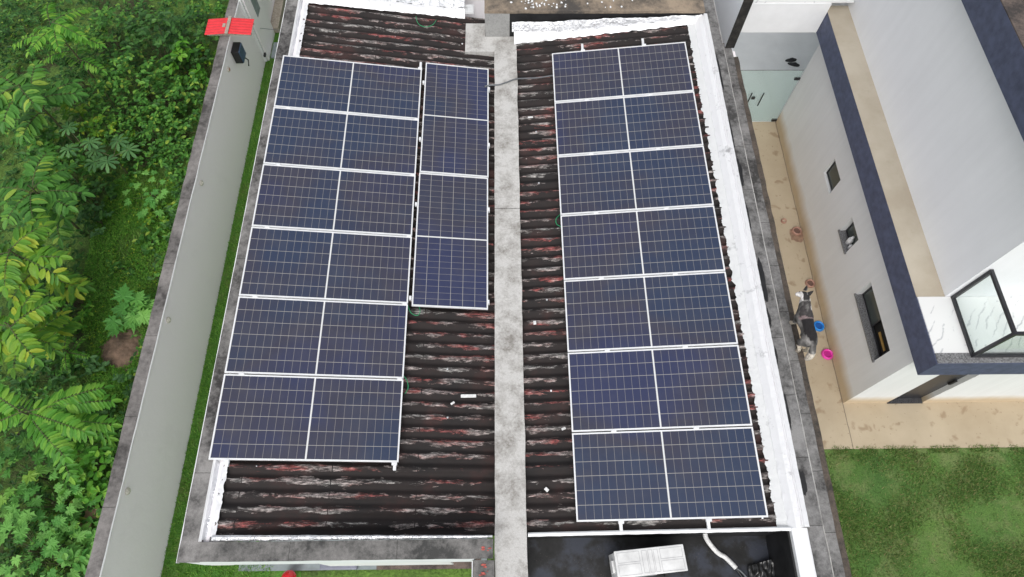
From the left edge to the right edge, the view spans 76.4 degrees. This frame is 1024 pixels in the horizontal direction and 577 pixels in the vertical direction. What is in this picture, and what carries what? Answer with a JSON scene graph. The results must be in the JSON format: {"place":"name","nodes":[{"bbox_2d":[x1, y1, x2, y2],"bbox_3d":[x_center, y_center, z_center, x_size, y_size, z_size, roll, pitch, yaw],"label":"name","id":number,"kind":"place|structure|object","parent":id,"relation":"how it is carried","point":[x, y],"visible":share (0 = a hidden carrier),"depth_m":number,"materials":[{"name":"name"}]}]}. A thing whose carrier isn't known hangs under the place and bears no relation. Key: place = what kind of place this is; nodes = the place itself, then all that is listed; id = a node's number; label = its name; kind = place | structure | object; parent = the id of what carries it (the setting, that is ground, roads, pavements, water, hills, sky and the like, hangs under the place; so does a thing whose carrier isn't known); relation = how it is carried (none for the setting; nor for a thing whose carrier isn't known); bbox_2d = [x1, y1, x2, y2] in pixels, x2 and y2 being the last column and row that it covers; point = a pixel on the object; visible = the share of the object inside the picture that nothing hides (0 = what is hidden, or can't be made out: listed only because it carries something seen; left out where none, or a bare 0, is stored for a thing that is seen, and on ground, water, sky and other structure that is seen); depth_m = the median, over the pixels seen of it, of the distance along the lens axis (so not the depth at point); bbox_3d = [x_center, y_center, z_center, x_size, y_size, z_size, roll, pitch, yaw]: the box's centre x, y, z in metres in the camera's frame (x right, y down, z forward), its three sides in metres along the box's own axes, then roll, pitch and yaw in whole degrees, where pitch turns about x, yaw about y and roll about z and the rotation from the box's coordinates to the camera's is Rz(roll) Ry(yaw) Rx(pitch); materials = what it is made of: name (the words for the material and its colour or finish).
{"place":"outdoors","nodes":[
{"label":"outdoors","id":0,"kind":"place"},
{"bbox_2d":[161,13,300,576],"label":"side lawn","id":1,"kind":"structure","parent":0,"point":[171,573],"depth_m":12.14,"materials":[{"name":"green plant"}]},
{"bbox_2d":[239,0,274,61],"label":"wall pillar","id":2,"kind":"structure","parent":1,"relation":"on","point":[255,10],"depth_m":15.28,"materials":[{"name":"grey paint"}]},
{"bbox_2d":[271,0,285,32],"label":"kerb","id":3,"kind":"structure","parent":1,"relation":"on","point":[277,14],"depth_m":16.26,"materials":[{"name":"beige concrete"}]},
{"bbox_2d":[238,538,486,570],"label":"wall","id":4,"kind":"structure","parent":0,"point":[286,567],"depth_m":10.89,"materials":[{"name":"grey concrete"}]},
{"bbox_2d":[376,559,480,569],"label":"wet floor","id":5,"kind":"structure","parent":4,"relation":"on","point":[461,565],"depth_m":10.91,"materials":[{"name":"grey concrete"}]},
{"bbox_2d":[0,0,1000,576],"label":"ground","id":6,"kind":"structure","parent":0,"point":[10,152],"depth_m":14.19,"materials":[{"name":"green plant"}]},
{"bbox_2d":[0,0,60,64],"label":"dark bush","id":7,"kind":"object","parent":6,"relation":"on","point":[6,32],"visible":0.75,"depth_m":15.13,"materials":[{"name":"green plant"}]},
{"bbox_2d":[0,431,81,523],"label":"star leaf shrub","id":8,"kind":"object","parent":6,"relation":"on","point":[38,502],"visible":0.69,"depth_m":10.84,"materials":[{"name":"green plant"}]},
{"bbox_2d":[0,283,82,379],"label":"pinnate shrub","id":9,"kind":"object","parent":6,"relation":"on","point":[24,340],"visible":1,"depth_m":10.84,"materials":[{"name":"green plant"}]},
{"bbox_2d":[0,503,86,576],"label":"star leaf shrub","id":10,"kind":"object","parent":6,"relation":"on","point":[20,529],"visible":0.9,"depth_m":10.40,"materials":[{"name":"green plant"}]},
{"bbox_2d":[0,59,88,154],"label":"pinnate shrub","id":11,"kind":"object","parent":6,"relation":"on","point":[53,95],"visible":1,"depth_m":12.96,"materials":[{"name":"green plant"}]},
{"bbox_2d":[9,350,82,402],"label":"dark bush","id":12,"kind":"object","parent":6,"relation":"on","point":[53,381],"visible":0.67,"depth_m":11.81,"materials":[{"name":"green plant"}]},
{"bbox_2d":[0,148,95,248],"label":"pinnate shrub","id":13,"kind":"object","parent":6,"relation":"on","point":[29,200],"visible":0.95,"depth_m":12.24,"materials":[{"name":"green plant"}]},
{"bbox_2d":[0,212,95,308],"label":"pinnate shrub","id":14,"kind":"object","parent":6,"relation":"on","point":[27,242],"visible":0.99,"depth_m":11.14,"materials":[{"name":"green plant"}]},
{"bbox_2d":[4,462,95,546],"bbox_3d":[-7.732,3.564,10.931,1.592,0.830,1.516,0,64,-1],"label":"star leaf shrub","id":15,"kind":"object","parent":6,"relation":"on","point":[70,507],"visible":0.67,"depth_m":10.68,"materials":[{"name":"green plant"}]},
{"bbox_2d":[21,263,79,310],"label":"dark bush","id":16,"kind":"object","parent":6,"relation":"on","point":[75,265],"visible":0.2,"depth_m":12.51,"materials":[{"name":"green plant"}]},
{"bbox_2d":[18,117,89,176],"bbox_3d":[-9.938,-2.955,13.806,1.266,1.288,1.305,21,66,9],"label":"leafy bush","id":17,"kind":"object","parent":6,"relation":"on","point":[42,144],"visible":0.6,"depth_m":13.69,"materials":[{"name":"green plant"}]},
{"bbox_2d":[22,522,92,576],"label":"star leaf shrub","id":18,"kind":"object","parent":6,"relation":"on","point":[34,566],"visible":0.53,"depth_m":10.51,"materials":[{"name":"green plant"}]},
{"bbox_2d":[12,2,108,98],"bbox_3d":[-9.438,-5.028,14.300,1.863,2.216,1.664,0,64,-1],"label":"feathery shrub","id":19,"kind":"object","parent":6,"relation":"on","point":[67,30],"visible":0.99,"depth_m":13.41,"materials":[{"name":"green plant"}]},
{"bbox_2d":[0,382,122,484],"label":"pinnate shrub","id":20,"kind":"object","parent":6,"relation":"on","point":[71,422],"visible":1,"depth_m":10.16,"materials":[{"name":"green plant"}]},
{"bbox_2d":[34,293,93,338],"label":"round leaf bush","id":21,"kind":"object","parent":6,"relation":"on","point":[85,313],"visible":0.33,"depth_m":12.58,"materials":[{"name":"green plant"}]},
{"bbox_2d":[44,95,96,139],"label":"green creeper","id":22,"kind":"object","parent":6,"relation":"on","point":[65,109],"visible":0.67,"depth_m":14.21,"materials":[{"name":"green plant"}]},
{"bbox_2d":[53,333,89,376],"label":"fern","id":23,"kind":"object","parent":6,"relation":"on","point":[67,359],"visible":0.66,"depth_m":12.03,"materials":[{"name":"green plant"}]},
{"bbox_2d":[38,478,107,552],"bbox_3d":[-7.214,3.832,10.932,1.231,0.604,1.115,-39,71,-17],"label":"rosette shrub","id":24,"kind":"object","parent":6,"relation":"on","point":[89,519],"visible":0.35,"depth_m":10.84,"materials":[{"name":"green plant"}]},
{"bbox_2d":[51,149,97,187],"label":"leafy bush","id":25,"kind":"object","parent":6,"relation":"on","point":[71,161],"visible":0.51,"depth_m":13.87,"materials":[{"name":"green plant"}]},
{"bbox_2d":[56,527,96,574],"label":"leafy shrub","id":26,"kind":"object","parent":6,"relation":"on","point":[83,562],"visible":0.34,"depth_m":10.42,"materials":[{"name":"green plant"}]},
{"bbox_2d":[52,51,111,104],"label":"round leaf bush","id":27,"kind":"object","parent":6,"relation":"on","point":[83,72],"visible":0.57,"depth_m":14.59,"materials":[{"name":"green plant"}]},
{"bbox_2d":[58,122,105,171],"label":"palmate plant","id":28,"kind":"object","parent":6,"relation":"on","point":[69,127],"visible":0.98,"depth_m":13.28,"materials":[{"name":"green plant"}]},
{"bbox_2d":[58,427,118,497],"bbox_3d":[-7.233,3.016,11.144,1.215,0.933,1.135,-34,69,-15],"label":"rosette shrub","id":29,"kind":"object","parent":6,"relation":"on","point":[90,454],"visible":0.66,"depth_m":10.95,"materials":[{"name":"green plant"}]},
{"bbox_2d":[72,471,110,503],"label":"rosette shrub","id":30,"kind":"object","parent":6,"relation":"on","point":[93,489],"visible":0.66,"depth_m":10.87,"materials":[{"name":"green plant"}]},
{"bbox_2d":[66,176,118,229],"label":"dark bush","id":31,"kind":"object","parent":6,"relation":"on","point":[89,208],"visible":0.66,"depth_m":13.53,"materials":[{"name":"green plant"}]},
{"bbox_2d":[75,351,109,376],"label":"leafy weed","id":32,"kind":"object","parent":6,"relation":"on","point":[91,368],"visible":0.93,"depth_m":12.16,"materials":[{"name":"green plant"}]},
{"bbox_2d":[78,201,112,237],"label":"leafy weed","id":33,"kind":"object","parent":6,"relation":"on","point":[84,216],"visible":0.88,"depth_m":13.50,"materials":[{"name":"green plant"}]},
{"bbox_2d":[22,166,181,576],"bbox_3d":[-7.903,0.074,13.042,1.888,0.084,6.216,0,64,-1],"label":"ground cover","id":34,"kind":"object","parent":6,"relation":"on","point":[126,226],"visible":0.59,"depth_m":13.32,"materials":[{"name":"green plant"}]},
{"bbox_2d":[91,400,124,441],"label":"leafy weed","id":35,"kind":"object","parent":6,"relation":"on","point":[112,411],"visible":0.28,"depth_m":11.85,"materials":[{"name":"green plant"}]},
{"bbox_2d":[83,114,135,155],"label":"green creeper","id":36,"kind":"object","parent":6,"relation":"on","point":[96,132],"visible":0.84,"depth_m":14.05,"materials":[{"name":"green plant"}]},
{"bbox_2d":[82,78,142,132],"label":"round leaf bush","id":37,"kind":"object","parent":6,"relation":"on","point":[101,85],"visible":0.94,"depth_m":14.25,"materials":[{"name":"green plant"}]},
{"bbox_2d":[84,133,140,175],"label":"palmate plant","id":38,"kind":"object","parent":6,"relation":"on","point":[101,160],"visible":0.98,"depth_m":13.63,"materials":[{"name":"green plant"}]},
{"bbox_2d":[74,6,152,68],"bbox_3d":[-9.404,-5.875,15.208,1.792,1.319,1.621,31,68,14],"label":"round leaf bush","id":39,"kind":"object","parent":6,"relation":"on","point":[104,24],"visible":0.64,"depth_m":15.04,"materials":[{"name":"green plant"}]},
{"bbox_2d":[0,0,227,576],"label":"ground cover","id":40,"kind":"object","parent":6,"relation":"on","point":[56,388],"visible":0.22,"depth_m":14.21,"materials":[{"name":"green plant"}]},
{"bbox_2d":[106,259,135,277],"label":"leafy weed","id":41,"kind":"object","parent":6,"relation":"on","point":[130,272],"visible":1,"depth_m":13.17,"materials":[{"name":"green plant"}]},
{"bbox_2d":[97,327,146,370],"bbox_3d":[-7.527,1.145,12.491,0.950,0.192,0.950,0,64,-1],"label":"soil mound","id":42,"kind":"object","parent":6,"relation":"on","point":[119,350],"visible":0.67,"depth_m":12.46,"materials":[{"name":"brown soil"}]},
{"bbox_2d":[112,370,136,394],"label":"leafy weed","id":43,"kind":"object","parent":6,"relation":"on","point":[119,378],"visible":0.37,"depth_m":12.12,"materials":[{"name":"green plant"}]},
{"bbox_2d":[102,283,154,337],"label":"leaf plant","id":44,"kind":"object","parent":6,"relation":"on","point":[131,305],"visible":0.98,"depth_m":12.32,"materials":[{"name":"green plant"}]},
{"bbox_2d":[98,45,167,114],"bbox_3d":[-8.391,-4.627,14.514,1.399,1.500,1.480,0,64,-1],"label":"round leaf bush","id":45,"kind":"object","parent":6,"relation":"on","point":[125,61],"visible":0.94,"depth_m":14.35,"materials":[{"name":"green plant"}]},
{"bbox_2d":[117,137,159,180],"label":"leafy bush","id":46,"kind":"object","parent":6,"relation":"on","point":[136,165],"visible":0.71,"depth_m":14.02,"materials":[{"name":"green plant"}]},
{"bbox_2d":[116,107,184,162],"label":"round leaf bush","id":47,"kind":"object","parent":6,"relation":"on","point":[148,132],"visible":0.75,"depth_m":14.17,"materials":[{"name":"green plant"}]},
{"bbox_2d":[122,169,178,219],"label":"star leaf weed","id":48,"kind":"object","parent":6,"relation":"on","point":[152,202],"visible":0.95,"depth_m":13.59,"materials":[{"name":"green plant"}]},
{"bbox_2d":[132,223,170,254],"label":"leafy weed","id":49,"kind":"object","parent":6,"relation":"on","point":[146,249],"visible":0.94,"depth_m":13.43,"materials":[{"name":"green plant"}]},
{"bbox_2d":[113,7,191,76],"bbox_3d":[-8.230,-5.583,14.996,1.687,1.468,1.877,-33,69,-15],"label":"dark bush","id":50,"kind":"object","parent":6,"relation":"on","point":[132,28],"visible":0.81,"depth_m":14.74,"materials":[{"name":"green plant"}]},
{"bbox_2d":[142,199,176,225],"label":"yellow weed","id":51,"kind":"object","parent":6,"relation":"on","point":[150,217],"visible":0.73,"depth_m":13.67,"materials":[{"name":"green plant"}]},
{"bbox_2d":[132,70,193,122],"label":"round leaf bush","id":52,"kind":"object","parent":6,"relation":"on","point":[161,107],"visible":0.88,"depth_m":14.33,"materials":[{"name":"green plant"}]},
{"bbox_2d":[147,134,193,179],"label":"round leaf bush","id":53,"kind":"object","parent":6,"relation":"on","point":[167,144],"visible":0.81,"depth_m":14.03,"materials":[{"name":"green plant"}]},
{"bbox_2d":[152,109,198,148],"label":"round leaf bush","id":54,"kind":"object","parent":6,"relation":"on","point":[178,123],"visible":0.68,"depth_m":14.35,"materials":[{"name":"green plant"}]},
{"bbox_2d":[85,0,274,576],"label":"boundary wall","id":55,"kind":"structure","parent":6,"relation":"on","point":[131,538],"depth_m":11.53,"materials":[{"name":"grey paint"}]},
{"bbox_2d":[205,16,253,35],"bbox_3d":[-5.920,-5.470,13.673,0.960,0.195,0.500,0,64,-1],"label":"canopy","id":56,"kind":"object","parent":55,"relation":"on","point":[229,25],"visible":1,"depth_m":13.61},
{"bbox_2d":[231,42,248,65],"bbox_3d":[-5.845,-5.014,14.044,0.214,0.509,0.300,0,64,-1],"label":"intercom box","id":57,"kind":"object","parent":55,"relation":"attached to","point":[238,52],"visible":1,"depth_m":13.87,"materials":[{"name":"black plastic"}]},
{"bbox_2d":[157,36,206,84],"bbox_3d":[-7.643,-5.289,15.028,1.137,1.165,1.284,0,64,-1],"label":"bright sapling","id":58,"kind":"object","parent":6,"relation":"on","point":[185,53],"visible":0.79,"depth_m":14.86,"materials":[{"name":"green plant"}]},
{"bbox_2d":[161,72,209,115],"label":"round leaf bush","id":59,"kind":"object","parent":6,"relation":"on","point":[190,83],"visible":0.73,"depth_m":14.78,"materials":[{"name":"green plant"}]},
{"bbox_2d":[161,0,219,68],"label":"dark bush","id":60,"kind":"object","parent":6,"relation":"on","point":[180,30],"visible":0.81,"depth_m":15.01,"materials":[{"name":"green plant"}]},
{"bbox_2d":[181,42,216,75],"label":"yellow weed","id":61,"kind":"object","parent":6,"relation":"on","point":[207,61],"visible":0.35,"depth_m":15.45,"materials":[{"name":"green plant"}]},
{"bbox_2d":[193,0,226,29],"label":"leafy weed","id":62,"kind":"object","parent":6,"relation":"on","point":[217,8],"visible":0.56,"depth_m":16.05,"materials":[{"name":"green plant"}]},
{"bbox_2d":[176,0,833,576],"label":"house","id":63,"kind":"structure","parent":6,"relation":"on","point":[494,456],"depth_m":9.16,"materials":[{"name":"grey paint"}]},
{"bbox_2d":[223,55,299,466],"bbox_3d":[-3.688,-0.878,9.860,0.070,0.152,7.017,0,64,-1],"label":"mounting rail","id":64,"kind":"object","parent":63,"relation":"attached to","point":[226,462],"visible":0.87,"depth_m":8.79,"materials":[{"name":"metal"}]},
{"bbox_2d":[208,374,402,461],"bbox_3d":[-2.692,1.730,8.701,2.384,0.037,1.134,3,64,-8],"label":"solar panel","id":65,"kind":"object","parent":64,"relation":"attached to","point":[285,418],"visible":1,"depth_m":8.68,"materials":[{"name":"blue glass"}]},
{"bbox_2d":[224,296,407,378],"bbox_3d":[-2.709,0.691,9.204,2.384,0.037,1.134,3,64,-8],"label":"solar panel","id":66,"kind":"object","parent":64,"relation":"on","point":[283,336],"visible":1,"depth_m":9.18,"materials":[{"name":"blue glass"}]},
{"bbox_2d":[239,227,411,303],"bbox_3d":[-2.727,-0.348,9.706,2.384,0.037,1.134,3,64,-8],"label":"solar panel","id":67,"kind":"object","parent":64,"relation":"attached to","point":[315,265],"visible":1,"depth_m":9.68,"materials":[{"name":"blue glass"}]},
{"bbox_2d":[391,62,421,470],"bbox_3d":[-1.599,-0.827,10.190,0.070,0.152,7.200,0,64,-1],"label":"mounting rail","id":68,"kind":"object","parent":63,"relation":"attached to","point":[394,464],"visible":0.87,"depth_m":9.59,"materials":[{"name":"metal"}]},
{"bbox_2d":[252,164,415,235],"bbox_3d":[-2.745,-1.386,10.208,2.384,0.037,1.134,3,64,-8],"label":"solar panel","id":69,"kind":"object","parent":68,"relation":"attached to","point":[317,199],"visible":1,"depth_m":10.18,"materials":[{"name":"blue glass"}]},
{"bbox_2d":[263,107,418,174],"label":"solar panel","id":70,"kind":"object","parent":68,"relation":"attached to","point":[331,140],"visible":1,"depth_m":10.69,"materials":[{"name":"blue glass"}]},
{"bbox_2d":[274,55,421,118],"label":"solar panel","id":71,"kind":"object","parent":68,"relation":"attached to","point":[317,84],"visible":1,"depth_m":11.19,"materials":[{"name":"blue glass"}]},
{"bbox_2d":[581,44,623,530],"bbox_3d":[1.335,-0.681,10.105,0.070,0.152,8.410,0,64,-1],"label":"mounting rail","id":72,"kind":"object","parent":63,"relation":"attached to","point":[620,523],"visible":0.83,"depth_m":8.77,"materials":[{"name":"metal"}]},
{"bbox_2d":[552,42,693,102],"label":"solar panel","id":73,"kind":"object","parent":72,"relation":"attached to","point":[654,69],"visible":1,"depth_m":11.47,"materials":[{"name":"glass"}]},
{"bbox_2d":[555,91,702,156],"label":"solar panel","id":74,"kind":"object","parent":72,"relation":"attached to","point":[633,123],"visible":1,"depth_m":10.96,"materials":[{"name":"blue glass"}]},
{"bbox_2d":[557,146,713,215],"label":"solar panel","id":75,"kind":"object","parent":72,"relation":"attached to","point":[635,180],"visible":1,"depth_m":10.46,"materials":[{"name":"blue glass"}]},
{"bbox_2d":[560,206,724,280],"bbox_3d":[1.963,-0.705,9.984,2.384,0.035,1.134,-3,64,5],"label":"solar panel","id":76,"kind":"object","parent":72,"relation":"attached to","point":[684,240],"visible":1,"depth_m":9.96,"materials":[{"name":"blue glass"}]},
{"bbox_2d":[564,272,737,351],"bbox_3d":[1.977,0.334,9.481,2.384,0.035,1.134,-3,64,5],"label":"solar panel","id":77,"kind":"object","parent":72,"relation":"attached to","point":[659,311],"visible":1,"depth_m":9.46,"materials":[{"name":"blue glass"}]},
{"bbox_2d":[568,345,751,431],"bbox_3d":[1.991,1.373,8.979,2.384,0.035,1.134,-3,64,5],"label":"solar panel","id":78,"kind":"object","parent":72,"relation":"attached to","point":[669,388],"visible":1,"depth_m":8.96,"materials":[{"name":"blue glass"}]},
{"bbox_2d":[572,427,767,521],"bbox_3d":[2.006,2.412,8.477,2.384,0.035,1.134,-3,64,5],"label":"solar panel","id":79,"kind":"object","parent":72,"relation":"attached to","point":[703,473],"visible":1,"depth_m":8.45,"materials":[{"name":"blue glass"}]},
{"bbox_2d":[609,544,687,576],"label":"air conditioner","id":80,"kind":"object","parent":63,"relation":"on","point":[652,561],"visible":1,"depth_m":8.07,"materials":[{"name":"white plastic"}]},
{"bbox_2d":[703,534,737,569],"bbox_3d":[2.716,3.418,8.519,0.641,0.365,0.080,39,70,16],"label":"insulated pipe","id":81,"kind":"object","parent":63,"relation":"on","point":[725,557],"visible":0.95,"depth_m":8.59,"materials":[{"name":"white plastic"}]},
{"bbox_2d":[748,559,774,576],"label":"plastic sheet","id":82,"kind":"object","parent":63,"relation":"on","point":[764,569],"visible":1,"depth_m":8.53,"materials":[{"name":"black plastic"}]},
{"bbox_3d":[-0.934,0.186,9.776,1.187,0.256,0.060,0,64,-1],"label":"mounting rail","id":83,"kind":"object","parent":63,"relation":"attached to","visible":0},
{"bbox_2d":[412,173,487,309],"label":"solar panel","id":84,"kind":"object","parent":83,"relation":"attached to","point":[451,257],"visible":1,"depth_m":10.16,"materials":[{"name":"blue glass"}]},
{"bbox_2d":[714,0,753,49],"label":"tall wall","id":85,"kind":"structure","parent":6,"relation":"on","point":[732,15],"depth_m":12.60,"materials":[{"name":"white paint"}]},
{"bbox_2d":[723,43,851,576],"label":"boundary wall","id":86,"kind":"structure","parent":6,"relation":"on","point":[829,512],"depth_m":10.21,"materials":[{"name":"grey paint"}]},
{"bbox_2d":[732,32,818,121],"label":"porch floor","id":87,"kind":"structure","parent":0,"point":[766,51],"depth_m":15.90,"materials":[{"name":"grey tile"}]},
{"bbox_2d":[752,122,1023,448],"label":"patio","id":88,"kind":"structure","parent":0,"point":[923,425],"depth_m":12.17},
{"bbox_2d":[789,286,817,360],"bbox_3d":[4.455,0.554,9.874,0.294,0.765,0.991,0,64,-1],"label":"dog","id":89,"kind":"object","parent":88,"relation":"on","point":[803,319],"visible":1,"depth_m":9.80},
{"bbox_2d":[740,0,1023,403],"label":"white house","id":90,"kind":"structure","parent":88,"relation":"on","point":[900,125],"depth_m":10.51,"materials":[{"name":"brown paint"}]},
{"bbox_2d":[741,70,803,121],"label":"glass gate","id":91,"kind":"structure","parent":90,"relation":"attached to","point":[774,119],"depth_m":13.86,"materials":[{"name":"white"}]},
{"bbox_2d":[826,161,839,190],"bbox_3d":[6.240,-2.172,12.565,0.030,0.450,0.505,0,64,-1],"label":"window","id":92,"kind":"structure","parent":90,"relation":"in","point":[833,176],"depth_m":12.62,"materials":[{"name":"grey glass"}]},
{"bbox_2d":[838,222,857,253],"bbox_3d":[6.247,-0.978,11.980,0.160,0.498,0.515,0,64,-1],"label":"window","id":93,"kind":"structure","parent":90,"relation":"in","point":[850,231],"depth_m":12.14,"materials":[{"name":"grey glass"}]},
{"bbox_2d":[854,286,881,362],"bbox_3d":[6.268,0.570,11.240,0.160,0.533,1.305,0,64,-1],"label":"window","id":94,"kind":"structure","parent":90,"relation":"in","point":[869,301],"depth_m":11.42,"materials":[{"name":"grey glass"}]},
{"bbox_2d":[897,375,965,397],"bbox_3d":[7.379,1.595,11.348,0.660,2.020,0.055,0,64,-1],"label":"door","id":95,"kind":"structure","parent":90,"relation":"in","point":[940,381],"depth_m":11.60,"materials":[{"name":"grey metal"}]},
{"bbox_2d":[951,269,1023,357],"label":"glass railing","id":96,"kind":"object","parent":90,"relation":"on","point":[1011,324],"visible":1,"depth_m":9.17,"materials":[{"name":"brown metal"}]},
{"bbox_2d":[824,443,1023,576],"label":"lawn","id":97,"kind":"structure","parent":0,"point":[848,480],"depth_m":11.39,"materials":[{"name":"green plant"}]},
{"bbox_3d":[-0.970,-2.470,11.060,1.187,0.256,0.060,0,64,-1],"label":"mounting rail","id":98,"kind":"object","parent":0,"visible":0},
{"bbox_2d":[420,63,488,177],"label":"solar panel","id":99,"kind":"object","parent":98,"relation":"on","point":[455,132],"visible":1,"depth_m":11.21,"materials":[{"name":"blue glass"}]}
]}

